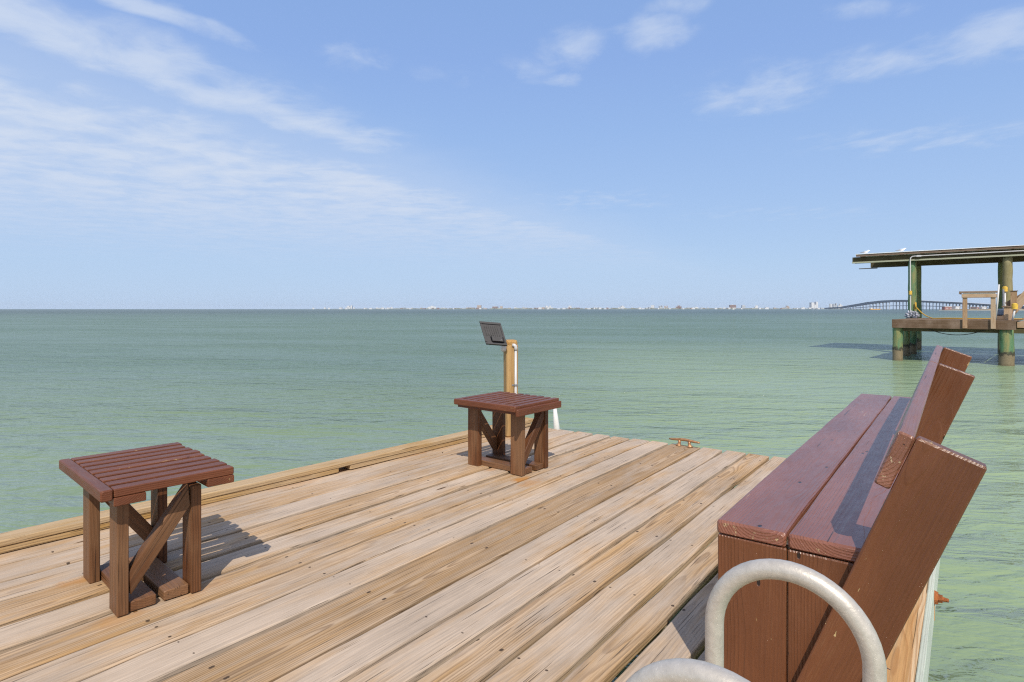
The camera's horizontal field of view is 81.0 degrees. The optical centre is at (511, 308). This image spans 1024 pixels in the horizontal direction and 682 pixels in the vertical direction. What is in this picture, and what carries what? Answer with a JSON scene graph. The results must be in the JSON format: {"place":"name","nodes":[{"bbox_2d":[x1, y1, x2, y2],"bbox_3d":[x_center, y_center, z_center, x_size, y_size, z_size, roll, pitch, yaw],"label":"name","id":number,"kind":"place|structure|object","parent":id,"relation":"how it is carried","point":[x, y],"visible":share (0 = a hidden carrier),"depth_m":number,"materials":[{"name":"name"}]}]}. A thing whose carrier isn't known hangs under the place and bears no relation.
{"place":"outdoors","nodes":[
{"label":"outdoors","id":0,"kind":"place"},
{"bbox_2d":[0,309,1023,681],"bbox_3d":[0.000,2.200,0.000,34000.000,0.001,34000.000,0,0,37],"label":"water","id":1,"kind":"structure","parent":0,"point":[248,393],"depth_m":16.60,"materials":[{"name":"green liquid"}]},
{"bbox_2d":[0,417,948,681],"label":"wooden dock","id":2,"kind":"object","parent":1,"relation":"in","point":[438,559],"visible":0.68,"depth_m":2.47,"materials":[{"name":"brown wood"}]},
{"bbox_2d":[59,442,233,616],"bbox_3d":[-1.476,0.859,2.417,0.642,0.480,0.454,0,0,43],"label":"slatted stool","id":3,"kind":"object","parent":2,"relation":"on","point":[118,483],"visible":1,"depth_m":2.32,"materials":[{"name":"brown paint"}]},
{"bbox_2d":[454,391,560,475],"bbox_3d":[-0.028,0.859,4.162,0.568,0.480,0.496,0,0,39],"label":"slatted stool","id":4,"kind":"object","parent":2,"relation":"on","point":[499,405],"visible":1,"depth_m":4.14,"materials":[{"name":"brown paint"}]},
{"bbox_2d":[503,339,517,436],"bbox_3d":[-0.007,0.682,5.187,0.109,0.834,0.130,0,0,-16],"label":"lamp post","id":5,"kind":"object","parent":2,"relation":"on","point":[510,355],"visible":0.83,"depth_m":5.14,"materials":[{"name":"brown wood"}]},
{"bbox_2d":[479,321,506,351],"bbox_3d":[-0.158,0.237,5.119,0.225,0.265,0.153,0,0,-12],"label":"floodlight","id":6,"kind":"object","parent":5,"relation":"attached to","point":[493,333],"visible":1,"depth_m":5.11,"materials":[{"name":"black metal"}]},
{"bbox_2d":[553,408,559,429],"bbox_3d":[0.421,1.155,5.669,0.064,0.611,0.064,0,0,-14],"label":"white stake","id":7,"kind":"object","parent":2,"relation":"attached to","point":[555,422],"visible":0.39,"depth_m":5.66,"materials":[{"name":"plastic"}]},
{"bbox_2d":[669,438,699,447],"bbox_3d":[1.381,1.068,4.809,0.256,0.063,0.048,0,0,39],"label":"cleat","id":8,"kind":"object","parent":2,"relation":"on","point":[689,441],"visible":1,"depth_m":4.79,"materials":[{"name":"brown metal"}]},
{"bbox_2d":[626,558,886,681],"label":"dock ladder","id":9,"kind":"object","parent":2,"relation":"attached to","point":[730,583],"visible":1,"depth_m":0.87,"materials":[{"name":"metal"}]},
{"bbox_2d":[717,345,986,681],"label":"wooden bench","id":10,"kind":"object","parent":2,"relation":"on","point":[863,501],"visible":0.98,"depth_m":1.60,"materials":[{"name":"red paint"}]},
{"bbox_2d":[824,300,1023,309],"bbox_3d":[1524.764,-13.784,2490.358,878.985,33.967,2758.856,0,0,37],"label":"long bridge","id":11,"kind":"structure","parent":1,"relation":"in","point":[906,305],"depth_m":1912.10,"materials":[{"name":"concrete"}]},
{"bbox_2d":[852,245,1023,365],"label":"boathouse","id":12,"kind":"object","parent":1,"relation":"in","point":[907,336],"visible":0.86,"depth_m":27.44,"materials":[{"name":"wood"}]},
{"bbox_2d":[904,310,919,317],"bbox_3d":[19.449,0.275,29.163,0.676,0.436,0.433,0,0,43],"label":"tarp bundle","id":13,"kind":"object","parent":12,"relation":"on","point":[912,314],"visible":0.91,"depth_m":29.07,"materials":[{"name":"grey plastic"}]},
{"bbox_2d":[927,328,986,334],"bbox_3d":[17.978,0.926,24.304,1.972,0.277,0.028,0,0,43],"label":"hanging hose","id":14,"kind":"object","parent":12,"relation":"hanging from","point":[953,334],"visible":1,"depth_m":24.26,"materials":[{"name":"black rubber"}]},
{"bbox_2d":[915,302,1021,319],"bbox_3d":[21.242,0.064,25.253,1.412,0.780,8.337,0,0,-33],"label":"yellow rope","id":15,"kind":"object","parent":12,"relation":"attached to","point":[958,318],"visible":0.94,"depth_m":26.68,"materials":[{"name":"yellow fabric"}]},
{"bbox_2d":[959,291,997,328],"bbox_3d":[18.444,0.032,23.719,1.200,1.476,0.462,0,0,43],"label":"cleaning table","id":16,"kind":"object","parent":12,"relation":"attached to","point":[992,295],"visible":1,"depth_m":23.53,"materials":[{"name":"brown wood"}]},
{"bbox_2d":[996,284,999,319],"bbox_3d":[18.921,-0.257,23.394,0.176,1.400,0.063,0,0,12],"label":"plastic pole","id":17,"kind":"object","parent":12,"relation":"on","point":[997,300],"visible":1,"depth_m":23.37,"materials":[{"name":"white plastic"}]},
{"bbox_2d":[997,289,1003,319],"bbox_3d":[19.921,-0.182,24.579,0.453,1.246,0.304,0,0,43],"label":"lift motor","id":18,"kind":"object","parent":12,"relation":"on","point":[1000,312],"visible":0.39,"depth_m":24.46,"materials":[{"name":"blue paint"}]},
{"bbox_2d":[1002,286,1007,305],"bbox_3d":[21.953,-0.282,26.720,0.200,1.446,0.200,0,0,43],"label":"dock lamp","id":19,"kind":"object","parent":12,"relation":"on","point":[1005,288],"visible":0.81,"depth_m":26.68,"materials":[{"name":"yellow plastic"}]},
{"bbox_2d":[1002,290,1023,319],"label":"plank frame","id":20,"kind":"object","parent":12,"relation":"on","point":[1014,298],"visible":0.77,"depth_m":23.43,"materials":[{"name":"brown wood"}]},
{"bbox_2d":[1011,303,1017,319],"bbox_3d":[19.370,0.111,23.118,0.206,0.672,0.200,0,0,43],"label":"dock lamp","id":21,"kind":"object","parent":12,"relation":"on","point":[1014,306],"visible":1,"depth_m":23.10,"materials":[{"name":"yellow plastic"}]},
{"bbox_2d":[0,0,1023,308],"label":"sky","id":22,"kind":"structure","parent":0,"point":[155,154],"materials":[{"name":"blue"}]},
{"bbox_2d":[384,308,822,308],"bbox_3d":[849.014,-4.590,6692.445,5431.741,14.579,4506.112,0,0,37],"label":"shore land","id":23,"kind":"structure","parent":0,"point":[595,308],"depth_m":6001.32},
{"bbox_2d":[809,302,817,308],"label":"distant building","id":24,"kind":"structure","parent":23,"relation":"on","point":[813,305],"depth_m":6380.03,"materials":[{"name":"white concrete"}]},
{"bbox_2d":[950,308,1023,309],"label":"scrub bank","id":25,"kind":"structure","parent":0,"point":[977,309],"depth_m":1062.58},
{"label":"beach","id":26,"kind":"structure","parent":0,"visible":0},
{"bbox_2d":[941,306,951,309],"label":"distant building","id":27,"kind":"structure","parent":26,"relation":"on","point":[946,307],"depth_m":1104.81,"materials":[{"name":"concrete"}]}
]}

